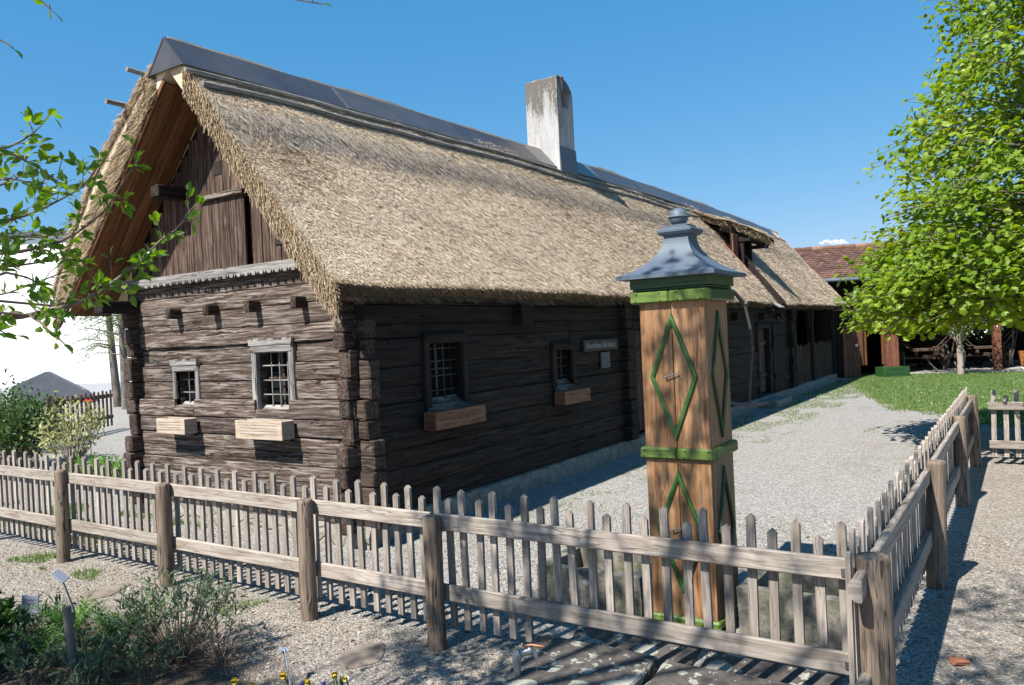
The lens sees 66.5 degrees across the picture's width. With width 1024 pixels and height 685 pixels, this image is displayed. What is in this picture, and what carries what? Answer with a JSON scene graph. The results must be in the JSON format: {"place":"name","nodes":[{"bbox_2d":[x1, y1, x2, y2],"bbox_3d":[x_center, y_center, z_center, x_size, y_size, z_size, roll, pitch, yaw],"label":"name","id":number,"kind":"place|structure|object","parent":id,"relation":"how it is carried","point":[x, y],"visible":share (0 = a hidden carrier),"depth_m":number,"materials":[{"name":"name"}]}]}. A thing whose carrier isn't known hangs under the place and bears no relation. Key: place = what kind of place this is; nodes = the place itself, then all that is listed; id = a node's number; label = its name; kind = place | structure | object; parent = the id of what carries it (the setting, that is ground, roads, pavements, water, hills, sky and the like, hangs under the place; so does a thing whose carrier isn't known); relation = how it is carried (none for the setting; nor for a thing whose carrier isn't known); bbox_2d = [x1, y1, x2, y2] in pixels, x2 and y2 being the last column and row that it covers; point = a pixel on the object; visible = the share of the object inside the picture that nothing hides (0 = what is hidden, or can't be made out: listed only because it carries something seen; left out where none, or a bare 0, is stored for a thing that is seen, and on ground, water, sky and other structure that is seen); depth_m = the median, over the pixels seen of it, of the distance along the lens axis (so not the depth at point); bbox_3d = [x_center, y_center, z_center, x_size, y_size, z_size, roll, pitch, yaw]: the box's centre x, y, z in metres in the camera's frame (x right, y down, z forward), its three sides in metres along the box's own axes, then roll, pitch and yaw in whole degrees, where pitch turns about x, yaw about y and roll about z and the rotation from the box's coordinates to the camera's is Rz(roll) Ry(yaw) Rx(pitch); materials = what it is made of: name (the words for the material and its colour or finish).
{"place":"outdoors","nodes":[
{"label":"outdoors","id":0,"kind":"place"},
{"bbox_2d":[0,371,1023,684],"bbox_3d":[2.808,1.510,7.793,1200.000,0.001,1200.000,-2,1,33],"label":"ground","id":1,"kind":"structure","parent":0,"point":[822,465],"depth_m":6.08,"materials":[{"name":"grey gravel"}]},
{"bbox_2d":[0,589,33,660],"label":"dark bush","id":2,"kind":"object","parent":1,"relation":"on","point":[6,610],"visible":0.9,"depth_m":4.39,"materials":[{"name":"green plant"}]},
{"bbox_2d":[0,377,40,451],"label":"garden shrub","id":3,"kind":"object","parent":1,"relation":"on","point":[10,401],"visible":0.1,"depth_m":13.88,"materials":[{"name":"green plant"}]},
{"bbox_2d":[3,612,44,653],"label":"sage plant","id":4,"kind":"object","parent":1,"relation":"on","point":[17,621],"visible":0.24,"depth_m":4.54,"materials":[{"name":"green plant"}]},
{"bbox_2d":[0,610,51,668],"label":"sage plant","id":5,"kind":"object","parent":1,"relation":"on","point":[26,645],"visible":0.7,"depth_m":4.32,"materials":[{"name":"green plant"}]},
{"bbox_2d":[7,591,47,633],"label":"sage plant","id":6,"kind":"object","parent":1,"relation":"on","point":[34,617],"visible":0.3,"depth_m":4.80,"materials":[{"name":"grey plant"}]},
{"bbox_2d":[19,595,38,647],"bbox_3d":[-2.855,1.647,4.620,0.119,0.308,0.031,-3,0,-4],"label":"plant label","id":7,"kind":"object","parent":1,"relation":"on","point":[28,600],"visible":0.82,"depth_m":4.62,"materials":[{"name":"silver metal"}]},
{"bbox_2d":[0,630,65,684],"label":"sage plant","id":8,"kind":"object","parent":1,"relation":"on","point":[15,653],"visible":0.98,"depth_m":4.05,"materials":[{"name":"green plant"}]},
{"bbox_2d":[0,368,72,466],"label":"garden shrub","id":9,"kind":"object","parent":1,"relation":"on","point":[17,422],"visible":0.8,"depth_m":12.23,"materials":[{"name":"green plant"}]},
{"bbox_2d":[8,617,64,664],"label":"fern plant","id":10,"kind":"object","parent":1,"relation":"on","point":[31,639],"visible":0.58,"depth_m":4.32,"materials":[{"name":"green plant"}]},
{"bbox_2d":[11,371,100,404],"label":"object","id":11,"kind":"structure","parent":1,"relation":"on","point":[51,382],"depth_m":28.91,"materials":[{"name":"grey"}]},
{"bbox_2d":[1,389,113,452],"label":"picket fence","id":12,"kind":"object","parent":1,"relation":"on","point":[98,397],"visible":0.35,"depth_m":16.72,"materials":[{"name":"wood"}]},
{"bbox_2d":[50,569,75,652],"bbox_3d":[-2.516,1.529,4.364,0.096,0.520,0.253,-3,1,-41],"label":"plant label","id":13,"kind":"object","parent":1,"relation":"on","point":[60,576],"visible":0.8,"depth_m":4.33,"materials":[{"name":"silver metal"}]},
{"bbox_2d":[20,384,106,471],"bbox_3d":[-6.648,1.271,11.694,1.041,1.307,1.174,-2,1,33],"label":"pale shrub","id":14,"kind":"object","parent":1,"relation":"on","point":[80,435],"visible":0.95,"depth_m":11.64,"materials":[{"name":"green plant"}]},
{"bbox_2d":[38,593,89,637],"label":"sage plant","id":15,"kind":"object","parent":1,"relation":"on","point":[56,603],"visible":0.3,"depth_m":4.73,"materials":[{"name":"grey plant"}]},
{"bbox_2d":[22,587,113,638],"bbox_3d":[-2.578,1.630,4.559,0.419,0.315,0.429,-2,1,33],"label":"fern plant","id":16,"kind":"object","parent":1,"relation":"on","point":[79,622],"visible":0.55,"depth_m":4.55,"materials":[{"name":"green plant"}]},
{"bbox_2d":[62,605,80,683],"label":"dark stake","id":17,"kind":"object","parent":1,"relation":"on","point":[69,633],"visible":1,"depth_m":3.99,"materials":[{"name":"grey wood"}]},
{"bbox_2d":[0,229,147,400],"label":"white building","id":18,"kind":"structure","parent":1,"relation":"on","point":[21,358],"depth_m":30.99,"materials":[{"name":"white paint"}]},
{"bbox_2d":[47,626,117,670],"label":"sage plant","id":19,"kind":"object","parent":1,"relation":"on","point":[79,631],"visible":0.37,"depth_m":4.24,"materials":[{"name":"green plant"}]},
{"bbox_2d":[44,178,121,406],"bbox_3d":[-13.193,-1.724,25.409,3.152,7.891,3.372,-2,1,33],"label":"larch tree","id":20,"kind":"object","parent":1,"relation":"on","point":[115,382],"visible":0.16,"depth_m":25.39,"materials":[{"name":"grey plant"}]},
{"bbox_2d":[52,602,115,658],"bbox_3d":[-2.386,1.627,4.372,0.393,0.307,0.269,-2,1,33],"label":"sage plant","id":21,"kind":"object","parent":1,"relation":"on","point":[98,631],"visible":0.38,"depth_m":4.43,"materials":[{"name":"green plant"}]},
{"bbox_2d":[47,643,121,684],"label":"sage plant","id":22,"kind":"object","parent":1,"relation":"on","point":[88,679],"visible":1,"depth_m":3.89,"materials":[{"name":"green plant"}]},
{"bbox_2d":[54,630,118,684],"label":"sage plant","id":23,"kind":"object","parent":1,"relation":"on","point":[100,667],"visible":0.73,"depth_m":4.06,"materials":[{"name":"green plant"}]},
{"bbox_2d":[84,399,93,455],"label":"red flower","id":24,"kind":"object","parent":1,"relation":"on","point":[89,400],"visible":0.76,"depth_m":12.90,"materials":[{"name":"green plant"}]},
{"bbox_2d":[67,452,112,473],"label":"garden plant","id":25,"kind":"object","parent":1,"relation":"on","point":[79,461],"visible":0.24,"depth_m":10.96,"materials":[{"name":"green plant"}]},
{"bbox_2d":[60,314,128,409],"bbox_3d":[-12.185,-1.203,24.145,3.326,6.762,3.476,-3,0,-21],"label":"larch tree","id":26,"kind":"object","parent":1,"relation":"on","point":[122,354],"visible":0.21,"depth_m":24.09,"materials":[{"name":"grey plant"}]},
{"bbox_2d":[80,454,122,475],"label":"garden plant","id":27,"kind":"object","parent":1,"relation":"on","point":[104,462],"visible":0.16,"depth_m":10.56,"materials":[{"name":"green plant"}]},
{"bbox_2d":[72,583,130,601],"bbox_3d":[-2.949,1.805,5.602,0.268,0.040,0.393,-3,0,3],"label":"flat stone","id":28,"kind":"object","parent":1,"relation":"on","point":[105,591],"visible":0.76,"depth_m":5.58,"materials":[{"name":"beige stone"}]},
{"bbox_2d":[99,459,121,477],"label":"garden plant","id":29,"kind":"object","parent":1,"relation":"on","point":[120,471],"visible":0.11,"depth_m":10.14,"materials":[{"name":"green plant"}]},
{"bbox_2d":[79,628,157,670],"bbox_3d":[-2.107,1.653,4.201,0.387,0.233,0.260,-3,0,1],"label":"sage plant","id":30,"kind":"object","parent":1,"relation":"on","point":[143,645],"visible":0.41,"depth_m":4.22,"materials":[{"name":"green plant"}]},
{"bbox_2d":[75,589,168,651],"bbox_3d":[-2.238,1.595,4.341,0.505,0.357,0.403,-3,0,12],"label":"fern plant","id":31,"kind":"object","parent":1,"relation":"on","point":[100,619],"visible":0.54,"depth_m":4.40,"materials":[{"name":"green plant"}]},
{"bbox_2d":[120,593,181,647],"bbox_3d":[-2.091,1.629,4.520,0.349,0.272,0.376,-2,1,33],"label":"fern plant","id":32,"kind":"object","parent":1,"relation":"on","point":[159,622],"visible":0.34,"depth_m":4.51,"materials":[{"name":"green plant"}]},
{"bbox_2d":[115,627,187,683],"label":"sage plant","id":33,"kind":"object","parent":1,"relation":"on","point":[131,652],"visible":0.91,"depth_m":4.06,"materials":[{"name":"green plant"}]},
{"bbox_2d":[0,0,331,353],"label":"apple tree","id":34,"kind":"object","parent":1,"relation":"on","point":[45,293],"visible":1,"depth_m":2.68,"materials":[{"name":"green plant"}]},
{"bbox_2d":[108,565,247,664],"bbox_3d":[-1.810,1.479,4.278,0.715,0.552,0.722,-3,1,-27],"label":"woody bush","id":35,"kind":"object","parent":1,"relation":"on","point":[204,594],"visible":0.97,"depth_m":4.26,"materials":[{"name":"green plant"}]},
{"bbox_2d":[182,601,263,663],"bbox_3d":[-1.593,1.567,4.260,0.429,0.355,0.316,-3,1,-28],"label":"sage plant","id":36,"kind":"object","parent":1,"relation":"on","point":[209,654],"visible":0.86,"depth_m":4.25,"materials":[{"name":"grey plant"}]},
{"bbox_2d":[218,623,249,639],"bbox_3d":[-1.677,1.753,4.704,0.276,0.040,0.195,-2,1,33],"label":"flat stone","id":37,"kind":"object","parent":1,"relation":"on","point":[240,635],"visible":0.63,"depth_m":4.67,"materials":[{"name":"beige stone"}]},
{"bbox_2d":[228,677,244,684],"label":"daffodil","id":38,"kind":"object","parent":1,"relation":"on","point":[234,681],"visible":1,"depth_m":3.54,"materials":[{"name":"yellow plant"}]},
{"bbox_2d":[279,647,290,684],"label":"plant label","id":39,"kind":"object","parent":1,"relation":"on","point":[284,649],"visible":1,"depth_m":3.91,"materials":[{"name":"silver metal"}]},
{"bbox_2d":[280,672,292,684],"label":"daffodil","id":40,"kind":"object","parent":1,"relation":"on","point":[283,675],"visible":1,"depth_m":3.60,"materials":[{"name":"yellow plant"}]},
{"bbox_2d":[304,678,310,684],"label":"daffodil","id":41,"kind":"object","parent":1,"relation":"on","point":[307,681],"visible":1,"depth_m":3.49,"materials":[{"name":"yellow plant"}]},
{"bbox_2d":[330,672,343,684],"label":"daffodil","id":42,"kind":"object","parent":1,"relation":"on","point":[334,675],"visible":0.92,"depth_m":3.50,"materials":[{"name":"yellow plant"}]},
{"bbox_2d":[340,674,348,684],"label":"daffodil","id":43,"kind":"object","parent":1,"relation":"on","point":[345,677],"visible":1,"depth_m":3.45,"materials":[{"name":"beige plant"}]},
{"bbox_2d":[338,642,384,668],"bbox_3d":[-0.820,1.717,4.249,0.249,0.040,0.330,-3,0,-6],"label":"flat stone","id":44,"kind":"object","parent":1,"relation":"on","point":[362,655],"visible":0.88,"depth_m":4.23,"materials":[{"name":"beige stone"}]},
{"bbox_2d":[0,450,848,675],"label":"picket fence","id":45,"kind":"object","parent":1,"relation":"on","point":[307,566],"visible":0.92,"depth_m":4.32,"materials":[{"name":"wood"}]},
{"bbox_2d":[51,37,849,550],"bbox_3d":[2.563,-1.415,15.659,4.407,5.843,20.954,-2,1,33],"label":"thatched farmhouse","id":46,"kind":"object","parent":1,"relation":"on","point":[353,285],"visible":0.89,"depth_m":7.77,"materials":[{"name":"brown wood"}]},
{"bbox_2d":[156,417,198,435],"bbox_3d":[-3.266,0.828,7.679,0.460,0.180,0.214,-2,1,33],"label":"flower box","id":47,"kind":"object","parent":46,"relation":"attached to","point":[178,425],"visible":1,"depth_m":7.57,"materials":[{"name":"brown wood"}]},
{"bbox_2d":[169,359,201,404],"bbox_3d":[-3.201,0.439,7.802,0.444,0.559,0.171,-2,1,33],"label":"window","id":48,"kind":"structure","parent":46,"relation":"in","point":[191,367],"depth_m":7.82,"materials":[{"name":"white wood"}]},
{"bbox_2d":[235,419,294,441],"bbox_3d":[-2.179,0.785,6.962,0.625,0.195,0.214,-2,1,33],"label":"flower box","id":49,"kind":"object","parent":46,"relation":"attached to","point":[268,429],"visible":1,"depth_m":6.84,"materials":[{"name":"brown wood"}]},
{"bbox_2d":[247,337,298,419],"bbox_3d":[-2.121,0.327,7.085,0.594,0.744,0.173,-2,1,33],"label":"window","id":50,"kind":"structure","parent":46,"relation":"in","point":[281,359],"depth_m":7.14,"materials":[{"name":"white wood"}]},
{"bbox_2d":[415,332,470,411],"bbox_3d":[-0.676,0.278,7.463,0.187,0.730,0.660,-2,1,33],"label":"window","id":51,"kind":"structure","parent":46,"relation":"in","point":[437,390],"depth_m":7.51,"materials":[{"name":"metal"}]},
{"bbox_2d":[423,404,485,432],"bbox_3d":[-0.549,0.716,7.378,0.204,0.195,0.770,-2,1,33],"label":"flower box","id":52,"kind":"object","parent":46,"relation":"attached to","point":[442,419],"visible":0.99,"depth_m":7.24,"materials":[{"name":"brown wood"}]},
{"bbox_2d":[548,342,577,391],"bbox_3d":[0.567,0.285,9.346,0.187,0.570,0.550,-2,1,33],"label":"window","id":53,"kind":"structure","parent":46,"relation":"in","point":[555,349],"depth_m":9.37,"materials":[{"name":"wood"}]},
{"bbox_2d":[553,388,590,406],"bbox_3d":[0.702,0.653,9.278,0.204,0.185,0.620,-2,1,33],"label":"flower box","id":54,"kind":"object","parent":46,"relation":"attached to","point":[570,396],"visible":0.98,"depth_m":9.12,"materials":[{"name":"brown wood"}]},
{"bbox_2d":[582,338,617,351],"bbox_3d":[1.150,0.029,10.121,0.034,0.145,0.960,-2,1,33],"label":"house sign","id":55,"kind":"object","parent":46,"relation":"attached to","point":[598,344],"visible":1,"depth_m":10.06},
{"bbox_2d":[600,351,609,367],"bbox_3d":[1.221,0.228,10.231,0.022,0.210,0.250,-2,1,33],"label":"notice plaque","id":56,"kind":"object","parent":46,"relation":"attached to","point":[604,359],"visible":1,"depth_m":10.21,"materials":[{"name":"grey metal"}]},
{"bbox_2d":[629,321,644,434],"bbox_3d":[1.913,0.497,11.374,0.155,1.610,0.940,-2,1,33],"label":"door","id":57,"kind":"structure","parent":46,"relation":"in","point":[639,393],"depth_m":11.33,"materials":[{"name":"brown wood"}]},
{"bbox_2d":[754,323,772,394],"bbox_3d":[5.278,0.335,16.483,0.155,1.480,1.040,-2,1,33],"label":"door","id":58,"kind":"structure","parent":46,"relation":"in","point":[760,342],"depth_m":16.72,"materials":[{"name":"wood"}]},
{"bbox_2d":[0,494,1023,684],"bbox_3d":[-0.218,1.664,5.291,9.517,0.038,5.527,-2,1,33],"label":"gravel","id":59,"kind":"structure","parent":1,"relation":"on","point":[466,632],"depth_m":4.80,"materials":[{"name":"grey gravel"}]},
{"bbox_2d":[949,657,969,664],"bbox_3d":[2.179,1.554,3.806,0.078,0.029,0.058,-3,0,3],"label":"brick fragment","id":60,"kind":"object","parent":59,"relation":"on","point":[958,661],"visible":1,"depth_m":3.79,"materials":[{"name":"orange brick"}]},
{"bbox_2d":[512,643,542,676],"bbox_3d":[0.077,1.533,3.571,0.147,0.315,0.043,-3,0,5],"label":"garden tap","id":61,"kind":"object","parent":1,"relation":"on","point":[520,654],"visible":1,"depth_m":3.56,"materials":[{"name":"silver metal"}]},
{"bbox_2d":[494,633,657,684],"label":"stone slab","id":62,"kind":"structure","parent":1,"relation":"on","point":[562,661],"depth_m":3.65,"materials":[{"name":"grey stone"}]},
{"bbox_2d":[536,547,652,616],"bbox_3d":[0.592,1.512,4.891,0.711,0.315,0.529,-2,1,33],"label":"stone trough","id":63,"kind":"object","parent":1,"relation":"on","point":[583,576],"visible":0.35,"depth_m":4.71,"materials":[{"name":"stone"}]},
{"bbox_2d":[571,625,701,669],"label":"stone slab","id":64,"kind":"structure","parent":1,"relation":"on","point":[662,651],"depth_m":4.15,"materials":[{"name":"grey stone"}]},
{"bbox_2d":[615,208,768,629],"bbox_3d":[1.101,0.392,4.608,0.586,2.342,0.869,-2,1,33],"label":"water pump","id":65,"kind":"object","parent":1,"relation":"on","point":[681,282],"visible":0.94,"depth_m":4.34,"materials":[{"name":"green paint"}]},
{"bbox_2d":[645,660,791,684],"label":"stone slab","id":66,"kind":"structure","parent":1,"relation":"on","point":[671,673],"depth_m":3.49,"materials":[{"name":"grey stone"}]},
{"bbox_2d":[700,650,844,684],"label":"stone slab","id":67,"kind":"structure","parent":1,"relation":"on","point":[760,668],"depth_m":3.78,"materials":[{"name":"grey stone"}]},
{"bbox_2d":[736,570,841,650],"bbox_3d":[1.620,1.465,4.273,0.631,0.321,0.512,-2,1,33],"label":"stone trough","id":68,"kind":"object","parent":1,"relation":"on","point":[810,614],"visible":0.34,"depth_m":4.11,"materials":[{"name":"stone"}]},
{"bbox_2d":[813,310,899,377],"bbox_3d":[10.643,0.013,24.296,2.000,2.000,2.300,-3,0,-5],"label":"lean to shed","id":69,"kind":"object","parent":1,"relation":"on","point":[857,354],"visible":0.52,"depth_m":23.30,"materials":[{"name":"brown wood"}]},
{"bbox_2d":[792,235,1023,374],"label":"barn","id":70,"kind":"structure","parent":1,"relation":"on","point":[823,262],"depth_m":25.39,"materials":[{"name":"wood"},{"name":"clay tile"}]},
{"bbox_2d":[899,327,954,370],"bbox_3d":[12.963,0.222,25.234,2.068,1.356,3.400,-3,0,7],"label":"ladder wagon","id":71,"kind":"object","parent":70,"relation":"on","point":[917,352],"visible":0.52,"depth_m":24.49,"materials":[{"name":"wood"}]},
{"bbox_2d":[918,325,1018,367],"bbox_3d":[14.782,0.138,25.109,2.068,1.356,3.400,-3,0,7],"label":"ladder wagon","id":72,"kind":"object","parent":70,"relation":"on","point":[980,349],"visible":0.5,"depth_m":24.53,"materials":[{"name":"wood"}]},
{"bbox_2d":[1011,323,1013,366],"bbox_3d":[15.623,-0.079,24.375,0.196,1.685,0.060,-3,0,-12],"label":"leaning pole","id":73,"kind":"object","parent":70,"relation":"on","point":[1012,340],"visible":0.59,"depth_m":24.35,"materials":[{"name":"wood"}]},
{"bbox_2d":[1018,351,1023,369],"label":"wooden tub","id":74,"kind":"object","parent":70,"relation":"on","point":[1021,355],"visible":1,"depth_m":23.05,"materials":[{"name":"orange wood"}]},
{"bbox_2d":[845,387,981,684],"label":"picket fence","id":75,"kind":"object","parent":1,"relation":"on","point":[898,546],"visible":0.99,"depth_m":4.07,"materials":[{"name":"wood"}]},
{"bbox_2d":[832,0,1023,341],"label":"maple tree","id":76,"kind":"object","parent":1,"relation":"on","point":[928,280],"visible":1,"depth_m":8.97,"materials":[{"name":"green plant"}]},
{"bbox_2d":[934,312,1022,374],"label":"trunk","id":77,"kind":"object","parent":1,"relation":"on","point":[958,339],"visible":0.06,"depth_m":22.32,"materials":[{"name":"green leaf"},{"name":"bark"},{"name":"white blossom petals"}]},
{"bbox_2d":[988,389,1023,456],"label":"picket fence","id":78,"kind":"object","parent":1,"relation":"on","point":[1006,406],"visible":1,"depth_m":8.72,"materials":[{"name":"grey wood"}]},
{"bbox_2d":[0,0,1023,247],"label":"sky","id":79,"kind":"structure","parent":0,"point":[770,114],"materials":[{"name":"blue"}]},
{"bbox_2d":[836,372,1023,425],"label":"lawn","id":80,"kind":"structure","parent":0,"point":[951,398],"depth_m":16.05,"materials":[{"name":"green plant"}]},
{"bbox_2d":[0,371,1023,614],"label":"grass","id":81,"kind":"structure","parent":80,"relation":"on","point":[872,383],"depth_m":16.86,"materials":[{"name":"green plant"}]},
{"bbox_2d":[875,366,909,377],"bbox_3d":[11.107,0.862,22.792,0.780,0.326,0.500,-3,0,-5],"label":"planter box","id":82,"kind":"object","parent":80,"relation":"on","point":[893,371],"visible":0.86,"depth_m":22.55,"materials":[{"name":"green paint"}]}
]}

